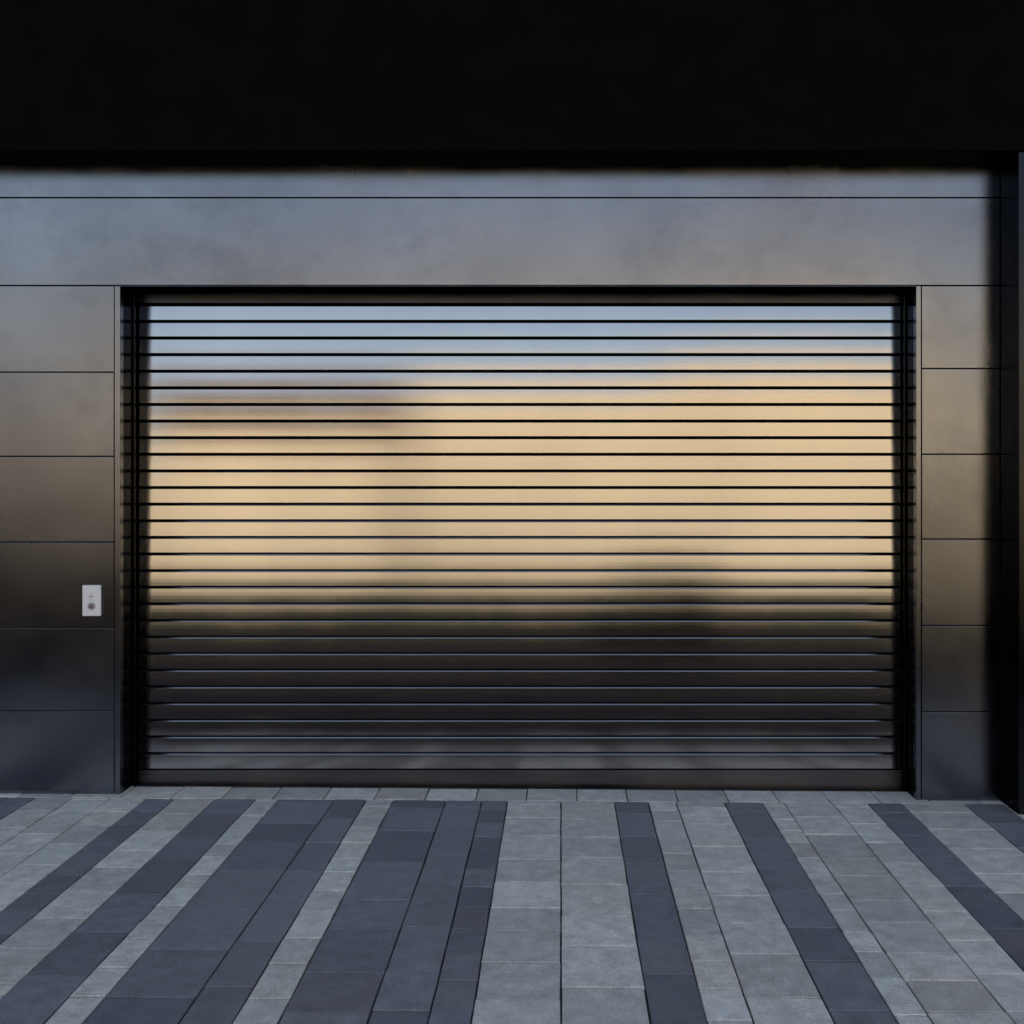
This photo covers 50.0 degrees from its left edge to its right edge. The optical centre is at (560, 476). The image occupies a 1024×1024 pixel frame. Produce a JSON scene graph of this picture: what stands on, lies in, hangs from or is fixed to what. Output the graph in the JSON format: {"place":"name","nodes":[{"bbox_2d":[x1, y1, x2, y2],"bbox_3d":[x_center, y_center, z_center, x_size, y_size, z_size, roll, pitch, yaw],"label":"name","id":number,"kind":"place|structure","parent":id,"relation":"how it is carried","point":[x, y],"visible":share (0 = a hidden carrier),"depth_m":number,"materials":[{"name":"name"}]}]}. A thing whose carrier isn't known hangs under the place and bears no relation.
{"place":"outdoors","nodes":[
{"label":"outdoors","id":0,"kind":"place"},
{"bbox_2d":[0,785,1023,1023],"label":"paving","id":1,"kind":"structure","parent":0,"point":[960,880],"depth_m":4.10,"materials":[{"name":"grey stone"}]},
{"bbox_3d":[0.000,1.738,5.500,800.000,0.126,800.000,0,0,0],"label":"ground","id":2,"kind":"structure","parent":0,"visible":0},
{"bbox_2d":[0,0,1023,814],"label":"garage building","id":3,"kind":"structure","parent":2,"relation":"on","point":[604,394],"depth_m":5.50,"materials":[{"name":"metal"}]},
{"bbox_2d":[82,585,101,615],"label":"shutter key switch","id":4,"kind":"structure","parent":3,"relation":"attached to","point":[91,600],"depth_m":5.48,"materials":[{"name":"grey plastic"}]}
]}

